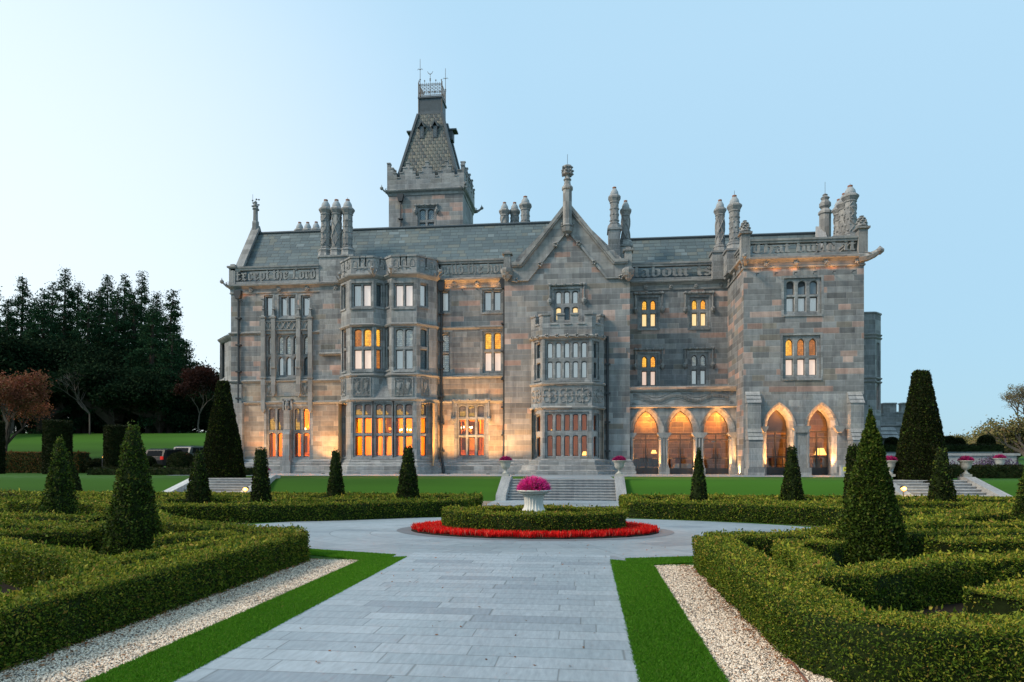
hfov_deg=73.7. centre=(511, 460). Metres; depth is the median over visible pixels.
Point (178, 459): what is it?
dome shrub
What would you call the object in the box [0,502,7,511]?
clipped hedge
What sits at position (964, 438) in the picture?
distant tree
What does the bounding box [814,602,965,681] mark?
bed soil
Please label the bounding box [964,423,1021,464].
distant tree
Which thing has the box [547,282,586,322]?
window
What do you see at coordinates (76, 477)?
topiary cone
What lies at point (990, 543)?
clipped hedge
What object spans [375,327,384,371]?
window
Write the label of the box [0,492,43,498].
clipped hedge
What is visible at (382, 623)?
path
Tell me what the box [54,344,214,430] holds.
evergreen tree
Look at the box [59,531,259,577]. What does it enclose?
clipped hedge
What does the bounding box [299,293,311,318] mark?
window
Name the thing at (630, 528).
red flower border
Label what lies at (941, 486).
topiary cone
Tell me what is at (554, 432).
window
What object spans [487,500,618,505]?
landing
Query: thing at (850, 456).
topiary cone
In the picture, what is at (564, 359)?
window
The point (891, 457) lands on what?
heather plant
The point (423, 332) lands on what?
window
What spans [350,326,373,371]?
window
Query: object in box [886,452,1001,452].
garden wall
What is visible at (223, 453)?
topiary cone
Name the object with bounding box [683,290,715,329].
window
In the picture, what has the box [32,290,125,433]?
conifer
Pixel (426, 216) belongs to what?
window
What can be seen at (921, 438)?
topiary cone
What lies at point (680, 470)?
glazed door
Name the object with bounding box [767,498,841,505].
clipped hedge
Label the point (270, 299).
window
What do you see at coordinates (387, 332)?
window
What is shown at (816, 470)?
glazed door
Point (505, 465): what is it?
stone urn
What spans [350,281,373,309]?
window
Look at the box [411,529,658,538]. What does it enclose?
flower bed soil
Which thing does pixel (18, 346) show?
evergreen tree
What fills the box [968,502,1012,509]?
clipped hedge
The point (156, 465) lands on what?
dome shrub
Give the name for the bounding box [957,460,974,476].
stone urn
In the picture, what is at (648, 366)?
window
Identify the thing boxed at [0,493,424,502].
clipped hedge
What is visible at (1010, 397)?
bare tree
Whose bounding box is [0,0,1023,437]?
sky
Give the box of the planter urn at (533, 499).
[516,490,550,513]
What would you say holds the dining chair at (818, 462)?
on the terrace paving at (624, 475)
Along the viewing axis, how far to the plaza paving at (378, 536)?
16.68 m
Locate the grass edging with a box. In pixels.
[248,517,815,565]
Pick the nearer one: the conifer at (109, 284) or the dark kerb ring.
the dark kerb ring
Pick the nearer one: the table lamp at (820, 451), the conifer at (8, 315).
the table lamp at (820, 451)
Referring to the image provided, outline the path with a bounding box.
[173,552,640,681]
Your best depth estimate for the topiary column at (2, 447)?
50.58 m
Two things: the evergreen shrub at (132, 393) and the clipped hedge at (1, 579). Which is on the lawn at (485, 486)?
the evergreen shrub at (132, 393)
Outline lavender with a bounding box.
[949,454,1020,464]
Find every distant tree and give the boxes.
[944,432,973,443]
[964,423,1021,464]
[966,411,1023,455]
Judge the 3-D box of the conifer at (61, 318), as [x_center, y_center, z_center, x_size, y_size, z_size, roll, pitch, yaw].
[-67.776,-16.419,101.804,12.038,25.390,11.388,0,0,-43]
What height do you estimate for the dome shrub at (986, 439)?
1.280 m
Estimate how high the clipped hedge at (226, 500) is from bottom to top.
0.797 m
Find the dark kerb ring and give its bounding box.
[397,527,673,540]
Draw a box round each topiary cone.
[38,434,81,514]
[67,451,82,490]
[98,421,162,555]
[184,450,212,503]
[203,380,245,477]
[249,446,271,502]
[326,449,344,496]
[396,444,419,499]
[689,447,707,500]
[780,445,804,500]
[832,405,911,567]
[842,443,858,500]
[892,369,947,482]
[927,446,957,502]
[1009,470,1023,523]
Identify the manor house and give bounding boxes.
[217,68,905,474]
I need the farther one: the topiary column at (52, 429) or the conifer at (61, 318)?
the conifer at (61, 318)
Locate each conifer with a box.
[0,286,36,432]
[0,299,34,433]
[2,288,100,433]
[6,273,40,433]
[12,281,62,433]
[13,298,41,433]
[24,268,79,433]
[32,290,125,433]
[53,287,144,433]
[59,280,90,343]
[65,289,135,432]
[86,305,192,432]
[91,273,147,432]
[91,274,120,432]
[99,287,158,432]
[126,270,151,342]
[135,332,194,432]
[136,291,168,432]
[141,289,194,432]
[164,338,201,432]
[166,317,196,432]
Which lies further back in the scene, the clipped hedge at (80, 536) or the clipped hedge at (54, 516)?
the clipped hedge at (54, 516)
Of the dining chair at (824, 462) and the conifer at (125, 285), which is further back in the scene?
the conifer at (125, 285)
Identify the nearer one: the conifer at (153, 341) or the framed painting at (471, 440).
the framed painting at (471, 440)
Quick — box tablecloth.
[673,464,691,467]
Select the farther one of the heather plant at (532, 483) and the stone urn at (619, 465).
the stone urn at (619, 465)
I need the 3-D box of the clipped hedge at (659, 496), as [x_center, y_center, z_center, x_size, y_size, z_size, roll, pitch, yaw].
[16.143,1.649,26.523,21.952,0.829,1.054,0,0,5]
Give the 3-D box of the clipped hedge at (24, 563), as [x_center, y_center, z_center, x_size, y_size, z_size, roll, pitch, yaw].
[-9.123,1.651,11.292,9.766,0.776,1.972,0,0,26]
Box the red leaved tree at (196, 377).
[170,361,219,432]
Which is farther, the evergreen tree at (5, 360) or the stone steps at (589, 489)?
the evergreen tree at (5, 360)
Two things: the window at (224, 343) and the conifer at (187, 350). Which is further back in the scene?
the conifer at (187, 350)
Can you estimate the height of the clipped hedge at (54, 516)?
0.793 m
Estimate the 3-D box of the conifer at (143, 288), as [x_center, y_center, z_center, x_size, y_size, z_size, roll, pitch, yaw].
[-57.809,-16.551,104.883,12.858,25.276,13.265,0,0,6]
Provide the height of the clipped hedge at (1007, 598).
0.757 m
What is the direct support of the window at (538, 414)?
in the manor house
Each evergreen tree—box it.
[0,324,83,433]
[0,349,22,375]
[184,365,219,393]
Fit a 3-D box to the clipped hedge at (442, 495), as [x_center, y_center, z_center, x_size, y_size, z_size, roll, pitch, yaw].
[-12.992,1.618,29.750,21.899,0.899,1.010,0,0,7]
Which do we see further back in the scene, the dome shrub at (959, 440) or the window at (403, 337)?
the dome shrub at (959, 440)
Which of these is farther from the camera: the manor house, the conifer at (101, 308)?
the conifer at (101, 308)
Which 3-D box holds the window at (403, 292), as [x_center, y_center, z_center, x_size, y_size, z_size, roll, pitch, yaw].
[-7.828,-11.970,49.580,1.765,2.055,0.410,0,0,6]
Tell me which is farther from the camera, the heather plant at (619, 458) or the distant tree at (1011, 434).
the distant tree at (1011, 434)
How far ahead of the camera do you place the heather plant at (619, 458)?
35.46 m
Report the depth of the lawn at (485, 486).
36.88 m
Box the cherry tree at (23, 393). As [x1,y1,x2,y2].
[0,368,56,450]
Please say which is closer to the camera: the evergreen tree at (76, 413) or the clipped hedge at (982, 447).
the clipped hedge at (982, 447)
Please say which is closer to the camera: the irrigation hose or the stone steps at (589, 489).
the irrigation hose
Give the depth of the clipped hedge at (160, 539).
12.85 m
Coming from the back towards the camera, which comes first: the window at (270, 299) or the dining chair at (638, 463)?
the window at (270, 299)
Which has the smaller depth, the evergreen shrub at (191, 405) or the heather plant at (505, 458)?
the heather plant at (505, 458)
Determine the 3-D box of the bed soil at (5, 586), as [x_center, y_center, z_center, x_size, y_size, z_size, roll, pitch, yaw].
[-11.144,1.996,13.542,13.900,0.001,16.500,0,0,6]
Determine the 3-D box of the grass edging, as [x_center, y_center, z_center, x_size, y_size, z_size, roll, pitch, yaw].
[0.520,1.992,18.553,19.700,0.001,11.340,0,0,6]
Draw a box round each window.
[220,343,224,380]
[262,293,274,318]
[264,404,283,459]
[266,331,276,378]
[276,331,302,379]
[277,293,296,318]
[291,404,312,459]
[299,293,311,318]
[301,331,307,378]
[340,282,346,311]
[341,328,346,373]
[341,402,346,458]
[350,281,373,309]
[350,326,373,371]
[351,401,373,458]
[372,401,394,458]
[375,281,384,309]
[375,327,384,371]
[384,280,389,309]
[384,327,389,371]
[392,281,415,309]
[392,326,415,371]
[392,401,414,458]
[413,203,438,225]
[419,280,429,309]
[419,326,429,371]
[419,401,429,458]
[438,330,452,374]
[439,288,450,313]
[451,398,491,458]
[480,287,502,313]
[480,329,502,374]
[533,339,541,381]
[533,412,541,458]
[543,338,590,381]
[543,410,590,458]
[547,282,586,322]
[592,339,599,381]
[592,412,599,458]
[633,291,664,330]
[633,347,664,385]
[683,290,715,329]
[683,346,714,385]
[780,332,822,380]
[781,275,823,316]
[876,343,880,411]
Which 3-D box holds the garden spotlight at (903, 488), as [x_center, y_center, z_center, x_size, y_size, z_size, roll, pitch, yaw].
[17.860,1.514,31.152,0.260,0.751,0.319,0,0,6]
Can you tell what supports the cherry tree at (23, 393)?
on the lawn at (485, 486)
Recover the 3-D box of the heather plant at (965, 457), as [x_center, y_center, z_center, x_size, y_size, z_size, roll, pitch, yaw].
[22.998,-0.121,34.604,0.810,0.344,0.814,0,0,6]
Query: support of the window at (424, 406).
in the manor house
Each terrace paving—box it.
[246,473,844,476]
[524,476,613,478]
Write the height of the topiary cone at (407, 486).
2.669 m
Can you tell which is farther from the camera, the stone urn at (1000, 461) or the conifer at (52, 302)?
the conifer at (52, 302)
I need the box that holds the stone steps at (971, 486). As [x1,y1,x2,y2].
[893,477,1012,496]
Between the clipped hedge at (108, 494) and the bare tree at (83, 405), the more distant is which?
the bare tree at (83, 405)
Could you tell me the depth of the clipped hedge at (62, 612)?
8.36 m
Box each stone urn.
[499,460,511,475]
[612,460,625,475]
[887,460,897,476]
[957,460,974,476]
[993,458,1006,464]
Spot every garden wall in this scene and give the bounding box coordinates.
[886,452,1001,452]
[886,453,1020,472]
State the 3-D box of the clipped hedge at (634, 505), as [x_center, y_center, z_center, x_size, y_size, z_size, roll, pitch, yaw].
[14.060,1.645,21.507,22.747,0.844,5.779,0,0,20]
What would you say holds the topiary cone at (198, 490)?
on the gravel ground at (484, 503)
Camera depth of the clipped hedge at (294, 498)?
24.45 m
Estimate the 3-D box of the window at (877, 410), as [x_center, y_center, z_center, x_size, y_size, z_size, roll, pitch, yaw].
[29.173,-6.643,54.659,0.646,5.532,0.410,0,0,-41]
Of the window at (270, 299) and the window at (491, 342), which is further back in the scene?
the window at (270, 299)
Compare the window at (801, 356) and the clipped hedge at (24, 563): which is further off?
the window at (801, 356)
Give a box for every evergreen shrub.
[0,354,81,429]
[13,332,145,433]
[44,358,143,424]
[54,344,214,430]
[83,365,194,432]
[175,390,213,432]
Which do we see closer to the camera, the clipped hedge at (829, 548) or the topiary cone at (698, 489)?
the clipped hedge at (829, 548)
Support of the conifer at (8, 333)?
on the lawn at (485, 486)
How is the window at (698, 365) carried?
in the manor house
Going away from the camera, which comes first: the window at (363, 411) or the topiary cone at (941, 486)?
the topiary cone at (941, 486)
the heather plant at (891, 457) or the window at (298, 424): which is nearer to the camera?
the heather plant at (891, 457)
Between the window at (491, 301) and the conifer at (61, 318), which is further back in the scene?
the conifer at (61, 318)
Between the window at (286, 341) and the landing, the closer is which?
the landing
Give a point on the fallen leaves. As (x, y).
(782, 674)
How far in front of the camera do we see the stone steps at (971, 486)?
32.71 m
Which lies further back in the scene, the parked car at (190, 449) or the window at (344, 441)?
the parked car at (190, 449)
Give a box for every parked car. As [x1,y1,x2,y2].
[146,448,180,465]
[174,445,203,454]
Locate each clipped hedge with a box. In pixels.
[0,488,459,500]
[0,491,483,522]
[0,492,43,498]
[0,493,27,498]
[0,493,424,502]
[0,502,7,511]
[0,509,106,523]
[0,516,106,550]
[0,524,101,553]
[0,527,310,673]
[0,535,123,590]
[0,572,4,588]
[5,449,89,472]
[5,490,427,497]
[16,490,112,496]
[29,494,166,502]
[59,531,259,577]
[87,465,253,474]
[92,502,308,550]
[152,526,242,548]
[163,492,290,503]
[229,494,333,503]
[329,493,435,499]
[440,503,626,531]
[618,493,1013,526]
[643,492,1014,499]
[661,495,781,501]
[671,497,1016,509]
[677,493,1014,503]
[691,531,1023,681]
[704,506,1012,556]
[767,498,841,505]
[770,537,836,573]
[793,548,1023,611]
[798,535,845,567]
[825,495,976,508]
[884,441,1004,452]
[904,525,1023,558]
[922,531,1023,556]
[937,515,1023,531]
[949,463,1023,477]
[962,573,1023,618]
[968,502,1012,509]
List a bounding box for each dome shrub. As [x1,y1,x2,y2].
[82,459,100,472]
[146,456,157,466]
[152,464,163,467]
[166,451,192,467]
[884,437,897,443]
[945,436,956,444]
[955,437,965,443]
[976,434,995,443]
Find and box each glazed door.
[633,411,658,473]
[668,411,692,473]
[704,411,728,473]
[766,410,786,474]
[810,410,827,474]
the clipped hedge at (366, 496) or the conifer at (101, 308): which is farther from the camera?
the conifer at (101, 308)
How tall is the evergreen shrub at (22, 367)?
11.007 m
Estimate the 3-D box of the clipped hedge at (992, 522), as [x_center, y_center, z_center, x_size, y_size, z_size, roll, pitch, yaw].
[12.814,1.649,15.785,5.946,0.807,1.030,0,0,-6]
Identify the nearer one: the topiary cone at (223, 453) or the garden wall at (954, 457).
the topiary cone at (223, 453)
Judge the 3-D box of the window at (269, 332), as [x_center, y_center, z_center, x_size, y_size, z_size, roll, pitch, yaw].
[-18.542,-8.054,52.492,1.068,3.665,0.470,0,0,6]
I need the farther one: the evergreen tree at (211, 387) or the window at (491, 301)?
the evergreen tree at (211, 387)
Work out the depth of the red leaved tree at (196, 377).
81.13 m
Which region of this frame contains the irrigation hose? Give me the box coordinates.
[782,658,808,681]
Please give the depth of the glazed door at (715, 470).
48.62 m
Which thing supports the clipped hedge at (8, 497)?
on the gravel ground at (484, 503)
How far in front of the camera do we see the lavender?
44.91 m
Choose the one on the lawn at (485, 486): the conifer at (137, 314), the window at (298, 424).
the conifer at (137, 314)
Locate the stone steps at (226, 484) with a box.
[164,475,279,491]
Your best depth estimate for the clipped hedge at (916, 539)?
13.64 m
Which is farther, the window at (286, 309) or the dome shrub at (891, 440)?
the dome shrub at (891, 440)
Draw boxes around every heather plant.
[499,456,512,460]
[516,475,551,491]
[612,456,625,459]
[886,455,897,459]
[957,455,974,460]
[992,454,1005,457]
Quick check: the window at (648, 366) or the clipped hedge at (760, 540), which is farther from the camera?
the window at (648, 366)
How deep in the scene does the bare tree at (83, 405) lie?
80.53 m
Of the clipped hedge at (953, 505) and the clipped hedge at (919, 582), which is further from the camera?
the clipped hedge at (953, 505)
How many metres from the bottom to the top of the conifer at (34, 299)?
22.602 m
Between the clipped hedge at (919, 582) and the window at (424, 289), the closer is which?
the clipped hedge at (919, 582)
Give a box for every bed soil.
[0,551,100,593]
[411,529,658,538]
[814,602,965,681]
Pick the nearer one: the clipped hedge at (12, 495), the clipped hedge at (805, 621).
the clipped hedge at (805, 621)
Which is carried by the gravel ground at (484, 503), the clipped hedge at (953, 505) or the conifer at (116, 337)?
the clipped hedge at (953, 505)
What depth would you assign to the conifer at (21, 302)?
97.90 m
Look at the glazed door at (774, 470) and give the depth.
46.35 m
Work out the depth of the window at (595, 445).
47.92 m
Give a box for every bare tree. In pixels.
[56,371,90,433]
[998,384,1023,421]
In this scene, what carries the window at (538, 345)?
in the manor house
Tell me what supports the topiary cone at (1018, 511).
on the bed soil at (948, 608)
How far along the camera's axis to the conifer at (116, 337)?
91.75 m
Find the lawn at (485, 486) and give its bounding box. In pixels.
[0,432,1023,500]
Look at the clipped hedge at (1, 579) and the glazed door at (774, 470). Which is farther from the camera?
the glazed door at (774, 470)
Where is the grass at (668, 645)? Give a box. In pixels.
[83,548,729,681]
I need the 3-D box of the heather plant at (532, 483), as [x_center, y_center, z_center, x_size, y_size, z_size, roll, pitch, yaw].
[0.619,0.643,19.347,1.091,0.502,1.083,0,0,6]
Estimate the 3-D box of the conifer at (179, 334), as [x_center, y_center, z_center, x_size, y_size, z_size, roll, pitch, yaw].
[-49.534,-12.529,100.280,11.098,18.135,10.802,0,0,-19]
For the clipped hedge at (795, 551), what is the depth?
10.54 m
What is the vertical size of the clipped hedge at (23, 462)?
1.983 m
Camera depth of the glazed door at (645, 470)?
49.17 m
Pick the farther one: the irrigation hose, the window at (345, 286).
the window at (345, 286)
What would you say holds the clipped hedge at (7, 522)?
on the bed soil at (5, 586)
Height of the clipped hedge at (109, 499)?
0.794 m
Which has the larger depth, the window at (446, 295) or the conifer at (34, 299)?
the conifer at (34, 299)
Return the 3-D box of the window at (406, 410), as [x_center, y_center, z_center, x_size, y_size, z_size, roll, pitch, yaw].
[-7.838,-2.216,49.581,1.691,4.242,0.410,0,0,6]
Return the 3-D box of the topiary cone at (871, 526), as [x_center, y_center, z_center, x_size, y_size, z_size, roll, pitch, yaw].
[6.798,0.491,12.943,1.510,3.094,1.520,0,0,6]
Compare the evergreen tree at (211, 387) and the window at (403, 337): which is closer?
the window at (403, 337)
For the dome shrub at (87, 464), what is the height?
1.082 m
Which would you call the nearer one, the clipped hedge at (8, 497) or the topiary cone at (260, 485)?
the topiary cone at (260, 485)
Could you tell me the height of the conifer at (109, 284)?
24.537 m
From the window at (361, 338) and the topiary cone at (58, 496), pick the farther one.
the window at (361, 338)
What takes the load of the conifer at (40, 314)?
on the lawn at (485, 486)
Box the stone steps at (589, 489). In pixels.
[496,476,626,500]
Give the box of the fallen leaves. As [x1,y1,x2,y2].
[0,540,806,681]
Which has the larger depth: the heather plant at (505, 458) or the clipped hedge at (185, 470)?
the clipped hedge at (185, 470)
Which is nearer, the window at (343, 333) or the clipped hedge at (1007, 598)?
the clipped hedge at (1007, 598)
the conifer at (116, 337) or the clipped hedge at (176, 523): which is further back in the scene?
the conifer at (116, 337)
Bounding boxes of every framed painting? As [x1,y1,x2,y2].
[300,434,309,453]
[382,419,391,454]
[461,420,480,451]
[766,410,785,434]
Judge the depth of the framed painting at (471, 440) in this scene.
55.49 m
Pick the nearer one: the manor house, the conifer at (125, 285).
the manor house
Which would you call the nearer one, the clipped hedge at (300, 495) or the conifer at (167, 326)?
the clipped hedge at (300, 495)
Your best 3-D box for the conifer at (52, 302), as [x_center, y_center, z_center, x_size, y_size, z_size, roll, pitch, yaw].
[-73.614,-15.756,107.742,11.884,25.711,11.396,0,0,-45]
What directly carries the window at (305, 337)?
in the manor house
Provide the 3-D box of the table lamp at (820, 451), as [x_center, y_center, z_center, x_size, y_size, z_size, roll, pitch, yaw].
[21.817,-0.330,48.314,0.840,1.080,0.840,0,0,6]
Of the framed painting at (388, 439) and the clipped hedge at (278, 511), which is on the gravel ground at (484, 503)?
the clipped hedge at (278, 511)
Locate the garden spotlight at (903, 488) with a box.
[900,485,906,494]
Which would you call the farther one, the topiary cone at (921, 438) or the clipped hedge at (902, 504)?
the topiary cone at (921, 438)
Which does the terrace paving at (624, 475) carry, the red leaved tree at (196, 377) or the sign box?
the sign box
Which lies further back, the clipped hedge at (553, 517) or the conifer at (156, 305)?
the conifer at (156, 305)
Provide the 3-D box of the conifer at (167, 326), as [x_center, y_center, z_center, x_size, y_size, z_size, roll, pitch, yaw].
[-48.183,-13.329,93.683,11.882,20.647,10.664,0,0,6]
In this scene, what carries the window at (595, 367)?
in the manor house
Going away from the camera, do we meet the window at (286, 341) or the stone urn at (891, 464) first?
the stone urn at (891, 464)
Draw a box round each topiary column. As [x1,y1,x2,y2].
[0,420,5,473]
[41,419,73,473]
[102,424,127,468]
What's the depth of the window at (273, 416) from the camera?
52.45 m
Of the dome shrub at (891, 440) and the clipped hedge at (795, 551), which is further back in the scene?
the dome shrub at (891, 440)
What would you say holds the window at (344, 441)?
in the manor house
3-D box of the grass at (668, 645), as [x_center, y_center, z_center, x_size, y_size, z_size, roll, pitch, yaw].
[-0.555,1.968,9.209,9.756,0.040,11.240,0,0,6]
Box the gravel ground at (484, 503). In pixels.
[1,501,820,681]
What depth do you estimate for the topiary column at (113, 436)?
52.99 m
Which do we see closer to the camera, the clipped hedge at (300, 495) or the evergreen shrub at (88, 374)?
the clipped hedge at (300, 495)
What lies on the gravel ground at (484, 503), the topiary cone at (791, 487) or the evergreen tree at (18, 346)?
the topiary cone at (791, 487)
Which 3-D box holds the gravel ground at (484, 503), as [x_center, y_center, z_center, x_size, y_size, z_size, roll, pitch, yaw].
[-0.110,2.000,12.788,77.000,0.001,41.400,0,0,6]
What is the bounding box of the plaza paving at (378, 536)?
[250,517,810,560]
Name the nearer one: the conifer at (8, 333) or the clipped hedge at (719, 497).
the clipped hedge at (719, 497)
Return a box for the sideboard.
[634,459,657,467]
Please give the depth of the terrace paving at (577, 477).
38.96 m
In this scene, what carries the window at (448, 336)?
in the manor house
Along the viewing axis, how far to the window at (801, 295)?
45.41 m
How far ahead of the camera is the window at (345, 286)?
51.15 m
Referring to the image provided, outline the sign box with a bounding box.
[839,465,845,475]
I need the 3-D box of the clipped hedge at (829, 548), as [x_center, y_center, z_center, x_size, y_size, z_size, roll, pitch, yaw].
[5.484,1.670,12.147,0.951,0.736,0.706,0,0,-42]
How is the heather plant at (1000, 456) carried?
in the stone urn at (1000, 461)
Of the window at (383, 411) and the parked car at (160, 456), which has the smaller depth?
the window at (383, 411)
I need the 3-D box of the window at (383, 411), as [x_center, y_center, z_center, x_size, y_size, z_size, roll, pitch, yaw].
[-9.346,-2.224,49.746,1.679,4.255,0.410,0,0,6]
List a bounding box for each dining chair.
[637,459,644,467]
[768,458,777,466]
[810,458,820,466]
[821,458,826,466]
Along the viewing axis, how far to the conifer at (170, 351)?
84.57 m
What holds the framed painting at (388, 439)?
attached to the manor house
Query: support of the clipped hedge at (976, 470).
on the lawn at (485, 486)
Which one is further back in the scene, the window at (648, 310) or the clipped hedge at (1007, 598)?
the window at (648, 310)
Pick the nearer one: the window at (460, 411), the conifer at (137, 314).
the window at (460, 411)
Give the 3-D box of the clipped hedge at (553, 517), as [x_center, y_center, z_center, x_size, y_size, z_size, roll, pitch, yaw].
[0.592,1.627,19.306,5.323,0.795,3.298,0,0,6]
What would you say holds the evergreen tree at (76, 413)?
on the lawn at (485, 486)
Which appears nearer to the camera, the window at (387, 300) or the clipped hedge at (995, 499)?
the clipped hedge at (995, 499)
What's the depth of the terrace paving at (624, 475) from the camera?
44.32 m
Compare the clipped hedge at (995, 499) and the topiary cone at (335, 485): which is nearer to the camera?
the clipped hedge at (995, 499)
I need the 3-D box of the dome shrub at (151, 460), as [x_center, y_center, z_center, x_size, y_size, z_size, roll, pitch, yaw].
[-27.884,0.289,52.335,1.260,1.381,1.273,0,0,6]
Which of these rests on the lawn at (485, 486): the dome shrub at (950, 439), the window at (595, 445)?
the dome shrub at (950, 439)
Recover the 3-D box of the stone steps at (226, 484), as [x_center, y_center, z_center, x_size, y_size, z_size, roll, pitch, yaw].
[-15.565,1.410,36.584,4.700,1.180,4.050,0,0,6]
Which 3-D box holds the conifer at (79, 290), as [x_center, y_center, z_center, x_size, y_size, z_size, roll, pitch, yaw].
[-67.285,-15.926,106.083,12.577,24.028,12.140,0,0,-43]
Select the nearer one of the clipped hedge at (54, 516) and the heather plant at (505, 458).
the clipped hedge at (54, 516)
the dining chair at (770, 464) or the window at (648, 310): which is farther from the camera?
the window at (648, 310)
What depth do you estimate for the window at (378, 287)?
50.21 m
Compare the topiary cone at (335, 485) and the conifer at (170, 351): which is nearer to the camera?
the topiary cone at (335, 485)
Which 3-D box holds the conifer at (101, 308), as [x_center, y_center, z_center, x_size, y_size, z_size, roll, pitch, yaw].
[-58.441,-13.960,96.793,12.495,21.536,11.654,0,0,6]
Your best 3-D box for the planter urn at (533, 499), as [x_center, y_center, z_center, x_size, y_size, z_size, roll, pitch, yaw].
[0.617,1.400,19.348,0.990,1.140,0.990,0,0,6]
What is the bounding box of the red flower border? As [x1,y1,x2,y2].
[411,520,659,537]
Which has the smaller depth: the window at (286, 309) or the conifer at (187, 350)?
the window at (286, 309)
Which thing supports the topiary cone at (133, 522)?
on the bed soil at (5, 586)
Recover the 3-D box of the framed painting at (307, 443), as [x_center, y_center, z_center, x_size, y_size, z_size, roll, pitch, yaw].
[-17.477,-1.370,57.602,0.800,1.700,0.080,0,0,6]
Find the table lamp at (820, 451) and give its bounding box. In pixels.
[814,448,826,462]

